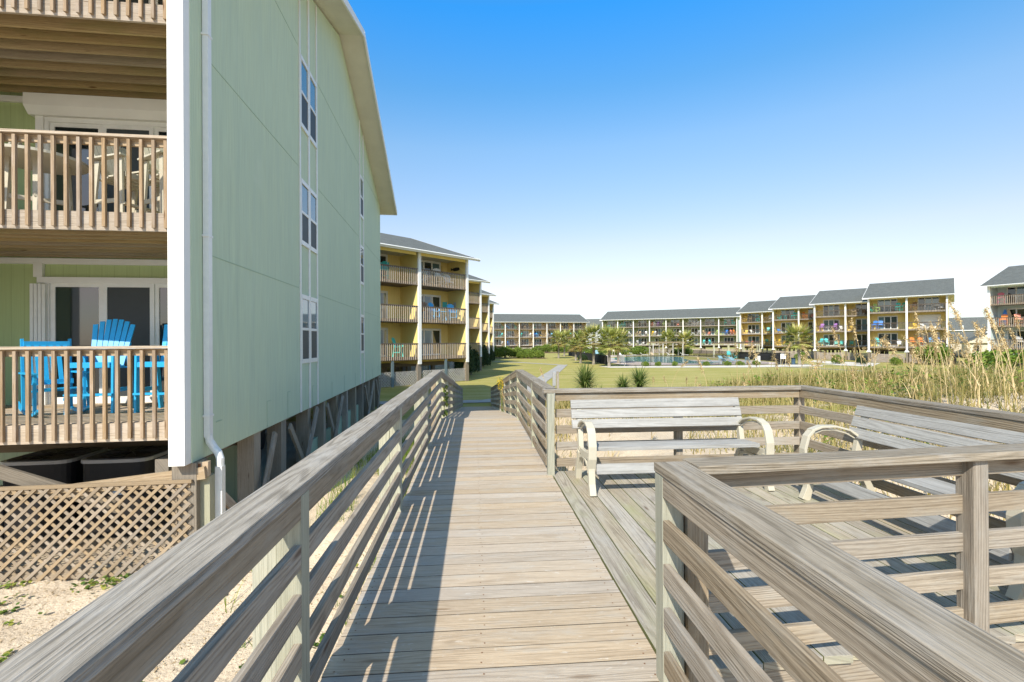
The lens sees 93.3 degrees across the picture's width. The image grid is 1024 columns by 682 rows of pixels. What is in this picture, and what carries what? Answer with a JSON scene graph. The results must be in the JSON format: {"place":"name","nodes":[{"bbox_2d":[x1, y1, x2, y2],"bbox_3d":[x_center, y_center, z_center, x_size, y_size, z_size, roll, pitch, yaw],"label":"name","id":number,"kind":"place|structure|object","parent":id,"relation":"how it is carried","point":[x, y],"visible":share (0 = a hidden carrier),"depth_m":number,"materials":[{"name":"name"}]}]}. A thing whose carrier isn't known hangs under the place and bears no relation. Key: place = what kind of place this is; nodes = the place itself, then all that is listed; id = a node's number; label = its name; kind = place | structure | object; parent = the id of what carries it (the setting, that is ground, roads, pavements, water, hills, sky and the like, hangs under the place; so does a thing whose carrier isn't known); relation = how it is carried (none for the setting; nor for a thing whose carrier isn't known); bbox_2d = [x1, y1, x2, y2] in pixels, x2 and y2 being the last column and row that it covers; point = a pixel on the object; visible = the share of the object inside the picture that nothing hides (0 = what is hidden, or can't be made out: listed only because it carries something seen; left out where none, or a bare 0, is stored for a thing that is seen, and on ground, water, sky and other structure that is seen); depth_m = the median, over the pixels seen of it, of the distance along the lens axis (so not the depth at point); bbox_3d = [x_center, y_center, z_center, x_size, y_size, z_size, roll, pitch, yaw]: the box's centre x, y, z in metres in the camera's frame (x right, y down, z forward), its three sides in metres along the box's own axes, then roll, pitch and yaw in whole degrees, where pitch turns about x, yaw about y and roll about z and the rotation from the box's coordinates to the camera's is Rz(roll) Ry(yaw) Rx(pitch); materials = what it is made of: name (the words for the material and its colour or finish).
{"place":"outdoors","nodes":[
{"label":"outdoors","id":0,"kind":"place"},
{"bbox_2d":[380,365,566,403],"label":"path","id":1,"kind":"structure","parent":0,"point":[548,375],"depth_m":40.91,"materials":[{"name":"concrete"}]},
{"bbox_2d":[0,344,1023,681],"bbox_3d":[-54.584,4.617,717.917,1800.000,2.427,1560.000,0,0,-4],"label":"ground","id":2,"kind":"structure","parent":0,"point":[24,628],"depth_m":8.53,"materials":[{"name":"beige sand"}]},
{"bbox_2d":[0,447,107,548],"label":"air conditioner","id":3,"kind":"object","parent":2,"relation":"on","point":[63,465],"visible":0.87,"depth_m":7.17,"materials":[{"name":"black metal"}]},
{"bbox_2d":[0,479,192,582],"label":"lattice screen","id":4,"kind":"object","parent":2,"relation":"on","point":[64,573],"visible":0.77,"depth_m":6.20,"materials":[{"name":"brown wood"}]},
{"bbox_2d":[74,445,171,547],"bbox_3d":[-6.024,2.505,7.672,1.000,1.525,1.000,0,0,-7],"label":"air conditioner","id":5,"kind":"object","parent":2,"relation":"on","point":[123,462],"visible":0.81,"depth_m":7.24,"materials":[{"name":"black metal"}]},
{"bbox_2d":[0,563,357,681],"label":"beach vines","id":6,"kind":"object","parent":2,"relation":"on","point":[90,582],"visible":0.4,"depth_m":5.92,"materials":[{"name":"green plant"}]},
{"bbox_2d":[0,527,374,678],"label":"dry litter","id":7,"kind":"object","parent":2,"relation":"on","point":[113,586],"visible":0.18,"depth_m":5.49,"materials":[{"name":"brown plant"}]},
{"bbox_2d":[0,0,396,540],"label":"apartment building","id":8,"kind":"structure","parent":2,"relation":"on","point":[245,266],"depth_m":8.17,"materials":[{"name":"green wood"}]},
{"bbox_2d":[4,143,88,210],"bbox_3d":[-6.792,-2.141,6.934,1.120,0.932,1.120,0,0,-7],"label":"patio chair","id":9,"kind":"object","parent":8,"relation":"on","point":[34,163],"visible":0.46,"depth_m":6.73,"materials":[{"name":"beige plastic"}]},
{"bbox_2d":[18,339,89,415],"bbox_3d":[-6.810,0.516,7.167,1.208,1.106,0.635,0,0,35],"label":"rocking chair","id":10,"kind":"object","parent":8,"relation":"on","point":[34,384],"visible":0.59,"depth_m":7.15,"materials":[{"name":"blue plastic"}]},
{"bbox_2d":[63,319,135,412],"bbox_3d":[-6.248,0.359,7.375,0.730,1.425,0.755,0,0,-13],"label":"patio chair","id":11,"kind":"object","parent":8,"relation":"on","point":[113,337],"visible":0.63,"depth_m":7.58,"materials":[{"name":"blue plastic"}]},
{"bbox_2d":[44,117,166,211],"bbox_3d":[-6.676,-2.752,8.428,2.580,2.170,0.071,0,0,-7],"label":"sliding door","id":12,"kind":"structure","parent":8,"relation":"in","point":[51,123],"depth_m":8.35,"materials":[{"name":"white plastic"}]},
{"bbox_2d":[45,283,167,403],"bbox_3d":[-6.660,-0.007,8.421,2.580,2.170,0.071,0,0,-7],"label":"sliding door","id":13,"kind":"structure","parent":8,"relation":"in","point":[73,308],"depth_m":8.36,"materials":[{"name":"grey glass"}]},
{"bbox_2d":[87,145,159,212],"bbox_3d":[-5.797,-2.389,7.241,0.755,1.425,0.730,0,0,13],"label":"patio chair","id":14,"kind":"object","parent":8,"relation":"on","point":[122,171],"visible":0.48,"depth_m":7.03,"materials":[{"name":"beige plastic"}]},
{"bbox_2d":[106,0,162,4],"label":"sliding door","id":15,"kind":"structure","parent":8,"relation":"in","point":[158,2],"depth_m":8.46,"materials":[{"name":"grey glass"}]},
{"bbox_2d":[133,324,167,412],"bbox_3d":[-5.302,0.354,7.498,0.730,1.425,0.755,0,0,-3],"label":"patio chair","id":16,"kind":"object","parent":8,"relation":"on","point":[160,393],"visible":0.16,"depth_m":7.21,"materials":[{"name":"blue plastic"}]},
{"bbox_2d":[137,148,163,212],"bbox_3d":[-5.046,-2.394,7.205,0.755,1.425,0.730,0,0,28],"label":"patio chair","id":17,"kind":"object","parent":8,"relation":"on","point":[159,166],"visible":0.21,"depth_m":6.98,"materials":[{"name":"beige plastic"}]},
{"bbox_2d":[301,55,308,136],"bbox_3d":[-4.906,-5.780,11.431,0.034,1.660,0.630,0,0,-7],"label":"window","id":18,"kind":"structure","parent":8,"relation":"in","point":[304,68],"depth_m":11.47,"materials":[{"name":"white glass"}]},
{"bbox_2d":[301,178,309,248],"bbox_3d":[-4.889,-2.990,11.424,0.034,1.520,0.630,0,0,-7],"label":"window","id":19,"kind":"structure","parent":8,"relation":"in","point":[304,186],"depth_m":11.41,"materials":[{"name":"white glass"}]},
{"bbox_2d":[302,294,309,363],"bbox_3d":[-4.873,-0.280,11.416,0.034,1.600,0.630,0,0,-7],"label":"window","id":20,"kind":"structure","parent":8,"relation":"in","point":[305,299],"depth_m":11.44,"materials":[{"name":"white glass"}]},
{"bbox_2d":[309,71,316,148],"bbox_3d":[-4.997,-5.777,12.135,0.034,1.660,0.630,0,0,-7],"label":"window","id":21,"kind":"structure","parent":8,"relation":"in","point":[313,86],"depth_m":12.20,"materials":[{"name":"glass"}]},
{"bbox_2d":[310,188,317,253],"bbox_3d":[-4.980,-2.987,12.128,0.034,1.520,0.630,0,0,-7],"label":"window","id":22,"kind":"structure","parent":8,"relation":"in","point":[313,196],"depth_m":12.15,"materials":[{"name":"white glass"}]},
{"bbox_2d":[311,297,317,361],"bbox_3d":[-4.964,-0.277,12.120,0.034,1.600,0.630,0,0,-7],"label":"window","id":23,"kind":"structure","parent":8,"relation":"in","point":[314,302],"depth_m":12.18,"materials":[{"name":"white glass"}]},
{"bbox_2d":[360,174,363,219],"bbox_3d":[-5.874,-5.604,18.903,0.034,1.600,0.700,0,0,-7],"label":"window","id":24,"kind":"structure","parent":8,"relation":"in","point":[361,179],"depth_m":18.91,"materials":[{"name":"white plastic"}]},
{"bbox_2d":[361,245,363,285],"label":"window","id":25,"kind":"structure","parent":8,"relation":"in","point":[362,248],"depth_m":19.00,"materials":[{"name":"white plastic"}]},
{"bbox_2d":[361,314,364,352],"bbox_3d":[-5.842,-0.274,18.889,0.034,1.500,0.700,0,0,-7],"label":"window","id":26,"kind":"structure","parent":8,"relation":"in","point":[362,316],"depth_m":18.92,"materials":[{"name":"grey glass"}]},
{"bbox_2d":[224,406,562,648],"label":"grass tufts","id":27,"kind":"object","parent":2,"relation":"on","point":[357,472],"visible":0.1,"depth_m":8.10,"materials":[{"name":"beige plant"}]},
{"bbox_2d":[379,233,480,386],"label":"apartment building","id":28,"kind":"structure","parent":2,"relation":"on","point":[405,292],"depth_m":36.98,"materials":[{"name":"yellow paint"}]},
{"bbox_2d":[380,291,387,317],"bbox_3d":[-10.245,-2.658,35.440,0.071,2.170,2.580,0,0,44],"label":"sliding door","id":29,"kind":"structure","parent":28,"relation":"in","point":[383,294],"depth_m":36.18,"materials":[{"name":"white glass"}]},
{"bbox_2d":[381,328,387,356],"bbox_3d":[-10.229,0.087,35.432,0.071,2.170,2.580,0,0,44],"label":"sliding door","id":30,"kind":"structure","parent":28,"relation":"in","point":[384,331],"depth_m":36.17,"materials":[{"name":"white glass"}]},
{"bbox_2d":[421,294,440,319],"bbox_3d":[-6.787,-2.669,39.065,0.071,2.170,2.580,0,0,44],"label":"sliding door","id":31,"kind":"structure","parent":28,"relation":"in","point":[435,300],"depth_m":39.38,"materials":[{"name":"glass"}]},
{"bbox_2d":[421,260,440,283],"bbox_3d":[-6.803,-5.414,39.072,0.071,2.170,2.580,0,0,44],"label":"sliding door","id":32,"kind":"structure","parent":28,"relation":"in","point":[425,264],"depth_m":39.26,"materials":[{"name":"white glass"}]},
{"bbox_2d":[422,328,440,355],"bbox_3d":[-6.771,0.076,39.058,0.071,2.170,2.580,0,0,44],"label":"sliding door","id":33,"kind":"structure","parent":28,"relation":"in","point":[431,336],"depth_m":39.29,"materials":[{"name":"white glass"}]},
{"bbox_2d":[396,274,489,374],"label":"apartment building","id":34,"kind":"structure","parent":2,"relation":"on","point":[475,313],"depth_m":53.41,"materials":[{"name":"yellow"}]},
{"bbox_2d":[454,345,475,375],"bbox_3d":[-4.225,1.826,43.315,2.073,3.480,1.867,0,0,-9],"label":"shrub","id":35,"kind":"object","parent":2,"relation":"on","point":[460,365],"visible":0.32,"depth_m":42.75,"materials":[{"name":"green plant"}]},
{"bbox_2d":[437,290,495,365],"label":"apartment building","id":36,"kind":"structure","parent":2,"relation":"on","point":[485,319],"depth_m":68.48,"materials":[{"name":"yellow"}]},
{"bbox_2d":[470,349,479,374],"bbox_3d":[-4.006,2.080,46.634,1.655,2.880,2.200,0,0,-25],"label":"shrub","id":37,"kind":"object","parent":2,"relation":"on","point":[477,359],"visible":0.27,"depth_m":46.24,"materials":[{"name":"green plant"}]},
{"bbox_2d":[482,345,488,365],"bbox_3d":[-3.833,1.914,58.459,2.184,3.360,1.708,0,0,-23],"label":"shrub","id":38,"kind":"object","parent":2,"relation":"on","point":[485,356],"visible":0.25,"depth_m":58.31,"materials":[{"name":"green plant"}]},
{"bbox_2d":[320,406,658,681],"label":"boardwalk","id":39,"kind":"structure","parent":2,"relation":"on","point":[488,566],"depth_m":2.79,"materials":[{"name":"brown wood"}]},
{"bbox_2d":[0,370,462,681],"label":"railing","id":40,"kind":"object","parent":39,"relation":"attached to","point":[141,624],"visible":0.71,"depth_m":1.52,"materials":[{"name":"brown wood"}]},
{"bbox_2d":[491,370,554,465],"bbox_3d":[-0.259,2.007,14.679,0.185,2.911,18.885,0,0,-4],"label":"railing","id":41,"kind":"object","parent":39,"relation":"attached to","point":[516,383],"visible":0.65,"depth_m":7.13,"materials":[{"name":"grey wood"}]},
{"bbox_2d":[654,443,1023,681],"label":"railing","id":42,"kind":"object","parent":39,"relation":"attached to","point":[892,627],"visible":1,"depth_m":1.80,"materials":[{"name":"brown wood"}]},
{"bbox_2d":[490,300,499,350],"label":"apartment building","id":43,"kind":"structure","parent":2,"relation":"on","point":[492,303],"depth_m":83.57,"materials":[{"name":"yellow"}]},
{"bbox_2d":[495,357,544,358],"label":"mulch bed","id":44,"kind":"object","parent":2,"relation":"on","point":[521,358],"visible":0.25,"depth_m":92.03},
{"bbox_2d":[494,346,511,357],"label":"shrub","id":45,"kind":"object","parent":44,"relation":"on","point":[501,351],"visible":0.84,"depth_m":95.60,"materials":[{"name":"green plant"}]},
{"bbox_2d":[494,314,589,350],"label":"apartment building","id":46,"kind":"structure","parent":2,"relation":"on","point":[544,324],"depth_m":163.36,"materials":[{"name":"yellow"}]},
{"bbox_2d":[552,371,558,403],"bbox_3d":[1.858,2.215,20.499,0.279,1.858,0.130,0,0,2],"label":"post","id":47,"kind":"object","parent":2,"relation":"on","point":[555,378],"visible":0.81,"depth_m":20.45,"materials":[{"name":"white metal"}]},
{"bbox_2d":[549,330,567,357],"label":"palm tree","id":48,"kind":"object","parent":2,"relation":"on","point":[556,334],"visible":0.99,"depth_m":92.21,"materials":[{"name":"green plant"}]},
{"bbox_2d":[569,328,590,362],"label":"palm tree","id":49,"kind":"object","parent":2,"relation":"on","point":[577,347],"visible":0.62,"depth_m":69.75,"materials":[{"name":"green plant"}]},
{"bbox_2d":[568,362,600,387],"bbox_3d":[3.443,2.028,22.688,2.026,2.538,1.998,0,0,-4],"label":"yucca plant","id":50,"kind":"object","parent":2,"relation":"on","point":[584,379],"visible":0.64,"depth_m":22.52,"materials":[{"name":"green plant"}]},
{"bbox_2d":[568,351,606,364],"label":"screened fence","id":51,"kind":"object","parent":2,"relation":"on","point":[602,359],"visible":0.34,"depth_m":74.06,"materials":[{"name":"fabric"}]},
{"bbox_2d":[579,323,604,364],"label":"palm tree","id":52,"kind":"object","parent":2,"relation":"on","point":[593,331],"visible":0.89,"depth_m":65.63,"materials":[{"name":"green plant"}]},
{"bbox_2d":[586,319,601,347],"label":"house","id":53,"kind":"structure","parent":2,"relation":"on","point":[594,321],"depth_m":197.35,"materials":[{"name":"white"}]},
{"bbox_2d":[595,323,627,366],"bbox_3d":[12.346,0.456,60.429,4.899,5.738,4.961,0,0,-1],"label":"palm tree","id":54,"kind":"object","parent":2,"relation":"on","point":[608,347],"visible":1,"depth_m":59.95,"materials":[{"name":"green plant"}]},
{"bbox_2d":[604,326,632,362],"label":"palm tree","id":55,"kind":"object","parent":2,"relation":"on","point":[626,345],"visible":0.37,"depth_m":69.53,"materials":[{"name":"green plant"}]},
{"bbox_2d":[612,373,631,387],"bbox_3d":[5.250,2.282,22.835,1.446,1.726,1.393,0,0,-4],"label":"yucca plant","id":56,"kind":"object","parent":2,"relation":"on","point":[621,383],"visible":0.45,"depth_m":22.76,"materials":[{"name":"green plant"}]},
{"bbox_2d":[627,366,653,386],"bbox_3d":[6.043,2.073,22.927,1.684,2.082,1.736,0,0,-4],"label":"yucca plant","id":57,"kind":"object","parent":2,"relation":"on","point":[639,378],"visible":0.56,"depth_m":22.77,"materials":[{"name":"green plant"}]},
{"bbox_2d":[630,345,650,354],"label":"shrub","id":58,"kind":"object","parent":2,"relation":"on","point":[640,350],"visible":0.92,"depth_m":113.43,"materials":[{"name":"green plant"}]},
{"bbox_2d":[658,329,678,355],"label":"palm tree","id":59,"kind":"object","parent":2,"relation":"on","point":[665,335],"visible":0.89,"depth_m":105.98,"materials":[{"name":"green plant"}]},
{"bbox_2d":[600,307,740,353],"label":"apartment building","id":60,"kind":"structure","parent":2,"relation":"on","point":[712,320],"depth_m":143.13,"materials":[{"name":"yellow"}]},
{"bbox_2d":[673,329,697,355],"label":"palm tree","id":61,"kind":"object","parent":2,"relation":"on","point":[683,334],"visible":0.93,"depth_m":104.81,"materials":[{"name":"green plant"}]},
{"bbox_2d":[626,354,768,365],"bbox_3d":[23.962,2.474,62.088,18.830,1.520,0.655,0,0,-4],"label":"pool fence","id":62,"kind":"object","parent":2,"relation":"on","point":[677,358],"visible":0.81,"depth_m":62.12,"materials":[{"name":"black metal"}]},
{"bbox_2d":[600,364,822,367],"bbox_3d":[24.858,3.105,59.096,27.500,0.009,5.700,0,0,-4],"label":"gravel strip","id":63,"kind":"object","parent":2,"relation":"on","point":[804,365],"visible":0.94,"depth_m":59.13,"materials":[{"name":"beige gravel"}]},
{"bbox_2d":[711,342,761,357],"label":"pergola","id":64,"kind":"object","parent":2,"relation":"on","point":[742,343],"visible":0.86,"depth_m":95.17,"materials":[{"name":"white wood"}]},
{"bbox_2d":[693,350,789,364],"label":"pool fence","id":65,"kind":"object","parent":2,"relation":"on","point":[764,357],"visible":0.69,"depth_m":85.51,"materials":[{"name":"black metal"}]},
{"bbox_2d":[500,311,1023,439],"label":"sea oats","id":66,"kind":"object","parent":2,"relation":"on","point":[932,344],"visible":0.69,"depth_m":11.62,"materials":[{"name":"plant"}]},
{"bbox_2d":[736,300,801,352],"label":"apartment building","id":67,"kind":"structure","parent":2,"relation":"on","point":[760,332],"depth_m":114.97,"materials":[{"name":"yellow"}]},
{"bbox_2d":[527,357,1023,520],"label":"dune grass","id":68,"kind":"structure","parent":2,"relation":"on","point":[985,391],"depth_m":11.34,"materials":[{"name":"beige plant"}]},
{"bbox_2d":[553,470,1023,681],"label":"viewing platform","id":69,"kind":"structure","parent":2,"relation":"on","point":[615,516],"depth_m":3.25,"materials":[{"name":"brown wood"}]},
{"bbox_2d":[570,397,774,496],"bbox_3d":[1.528,1.013,4.790,1.813,0.826,0.705,0,0,-4],"label":"park bench","id":70,"kind":"object","parent":69,"relation":"on","point":[740,444],"visible":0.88,"depth_m":4.94,"materials":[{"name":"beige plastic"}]},
{"bbox_2d":[542,385,1023,528],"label":"railing","id":71,"kind":"object","parent":69,"relation":"attached to","point":[991,418],"visible":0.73,"depth_m":5.22,"materials":[{"name":"brown wood"}]},
{"bbox_2d":[799,405,1023,599],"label":"park bench","id":72,"kind":"object","parent":69,"relation":"on","point":[860,433],"visible":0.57,"depth_m":3.60,"materials":[{"name":"beige wood"}]},
{"bbox_2d":[781,322,816,364],"bbox_3d":[36.711,0.313,62.139,5.201,5.723,5.027,0,0,-12],"label":"palm tree","id":73,"kind":"object","parent":2,"relation":"on","point":[796,330],"visible":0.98,"depth_m":61.72,"materials":[{"name":"green plant"}]},
{"bbox_2d":[768,295,840,357],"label":"apartment building","id":74,"kind":"structure","parent":2,"relation":"on","point":[787,307],"depth_m":102.10,"materials":[{"name":"yellow"}]},
{"bbox_2d":[811,360,877,366],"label":"gravel strip","id":75,"kind":"object","parent":2,"relation":"on","point":[845,363],"visible":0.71,"depth_m":73.37,"materials":[{"name":"beige gravel"}]},
{"bbox_2d":[809,288,888,360],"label":"apartment building","id":76,"kind":"structure","parent":2,"relation":"on","point":[832,307],"depth_m":88.79,"materials":[{"name":"yellow"}]},
{"bbox_2d":[823,334,839,345],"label":"sliding door","id":77,"kind":"structure","parent":76,"relation":"in","point":[829,336],"depth_m":90.12,"materials":[{"name":"white glass"}]},
{"bbox_2d":[823,319,839,330],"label":"sliding door","id":78,"kind":"structure","parent":76,"relation":"in","point":[831,321],"depth_m":90.05,"materials":[{"name":"white glass"}]},
{"bbox_2d":[823,305,839,315],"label":"sliding door","id":79,"kind":"structure","parent":76,"relation":"in","point":[825,307],"depth_m":89.99,"materials":[{"name":"grey glass"}]},
{"bbox_2d":[856,334,867,345],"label":"sliding door","id":80,"kind":"structure","parent":76,"relation":"in","point":[864,337],"depth_m":86.84,"materials":[{"name":"glass"}]},
{"bbox_2d":[856,318,867,329],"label":"sliding door","id":81,"kind":"structure","parent":76,"relation":"in","point":[864,321],"depth_m":86.84,"materials":[{"name":"white glass"}]},
{"bbox_2d":[848,317,864,392],"bbox_3d":[7.040,0.539,10.121,0.850,2.086,0.554,0,0,-42],"label":"sea oat","id":82,"kind":"object","parent":2,"relation":"on","point":[852,324],"visible":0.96,"depth_m":10.03,"materials":[{"name":"plant"}]},
{"bbox_2d":[862,278,954,363],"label":"apartment building","id":83,"kind":"structure","parent":2,"relation":"on","point":[926,295],"depth_m":76.42,"materials":[{"name":"yellow paint"}]},
{"bbox_2d":[877,299,897,311],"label":"sliding door","id":84,"kind":"structure","parent":83,"relation":"in","point":[882,302],"depth_m":78.09,"materials":[{"name":"glass"}]},
{"bbox_2d":[878,333,897,345],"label":"sliding door","id":85,"kind":"structure","parent":83,"relation":"in","point":[892,336],"depth_m":77.82,"materials":[{"name":"white glass"}]},
{"bbox_2d":[878,316,897,328],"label":"sliding door","id":86,"kind":"structure","parent":83,"relation":"in","point":[886,319],"depth_m":77.92,"materials":[{"name":"white glass"}]},
{"bbox_2d":[917,297,939,310],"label":"sliding door","id":87,"kind":"structure","parent":83,"relation":"in","point":[922,300],"depth_m":74.71,"materials":[{"name":"white glass"}]},
{"bbox_2d":[907,312,931,399],"bbox_3d":[7.874,0.432,9.457,0.732,2.035,0.346,0,0,40],"label":"sea oat","id":88,"kind":"object","parent":2,"relation":"on","point":[917,328],"visible":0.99,"depth_m":9.49,"materials":[{"name":"plant"}]},
{"bbox_2d":[914,342,952,364],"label":"shrub","id":89,"kind":"object","parent":2,"relation":"on","point":[932,354],"visible":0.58,"depth_m":68.23,"materials":[{"name":"green plant"}]},
{"bbox_2d":[946,300,979,406],"bbox_3d":[8.292,0.378,8.877,0.889,2.342,0.571,0,0,-4],"label":"sea oat","id":90,"kind":"object","parent":2,"relation":"on","point":[953,308],"visible":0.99,"depth_m":8.78,"materials":[{"name":"plant"}]},
{"bbox_2d":[949,331,985,355],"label":"house","id":91,"kind":"structure","parent":2,"relation":"on","point":[969,334],"depth_m":101.09,"materials":[{"name":"beige"}]},
{"bbox_2d":[949,317,987,331],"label":"roof","id":92,"kind":"structure","parent":2,"relation":"on","point":[967,324],"depth_m":126.75,"materials":[{"name":"grey"}]},
{"bbox_2d":[960,333,987,355],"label":"house","id":93,"kind":"structure","parent":2,"relation":"on","point":[984,342],"depth_m":90.99,"materials":[{"name":"beige"}]},
{"bbox_2d":[963,348,1023,371],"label":"shrub","id":94,"kind":"object","parent":2,"relation":"on","point":[987,355],"visible":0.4,"depth_m":18.98,"materials":[{"name":"green plant"}]},
{"bbox_2d":[979,265,1023,353],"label":"apartment building","id":95,"kind":"structure","parent":2,"relation":"on","point":[1008,282],"depth_m":60.83,"materials":[{"name":"yellow paint"}]},
{"bbox_2d":[1006,286,1023,302],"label":"sliding door","id":96,"kind":"structure","parent":95,"relation":"in","point":[1015,289],"depth_m":60.40,"materials":[{"name":"white glass"}]},
{"bbox_2d":[1007,330,1023,346],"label":"sliding door","id":97,"kind":"structure","parent":95,"relation":"in","point":[1016,332],"depth_m":60.52,"materials":[{"name":"white glass"}]},
{"bbox_2d":[1007,308,1023,324],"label":"sliding door","id":98,"kind":"structure","parent":95,"relation":"in","point":[1016,311],"depth_m":60.26,"materials":[{"name":"white glass"}]},
{"bbox_2d":[982,307,1022,408],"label":"sea oat","id":99,"kind":"object","parent":2,"relation":"on","point":[1001,357],"visible":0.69,"depth_m":9.04,"materials":[{"name":"plant"}]},
{"bbox_2d":[613,356,710,363],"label":"pool water","id":100,"kind":"structure","parent":0,"point":[665,359],"depth_m":81.64,"materials":[{"name":"teal liquid"}]},
{"bbox_2d":[348,0,1023,341],"label":"sky","id":101,"kind":"structure","parent":0,"point":[595,158],"materials":[{"name":"blue"}]},
{"bbox_2d":[606,355,788,365],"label":"pool deck","id":102,"kind":"structure","parent":0,"point":[631,363],"depth_m":68.67,"materials":[{"name":"beige concrete"}]},
{"bbox_2d":[648,341,684,355],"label":"pergola","id":103,"kind":"object","parent":102,"relation":"on","point":[682,342],"visible":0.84,"depth_m":102.98,"materials":[{"name":"grey wood"}]},
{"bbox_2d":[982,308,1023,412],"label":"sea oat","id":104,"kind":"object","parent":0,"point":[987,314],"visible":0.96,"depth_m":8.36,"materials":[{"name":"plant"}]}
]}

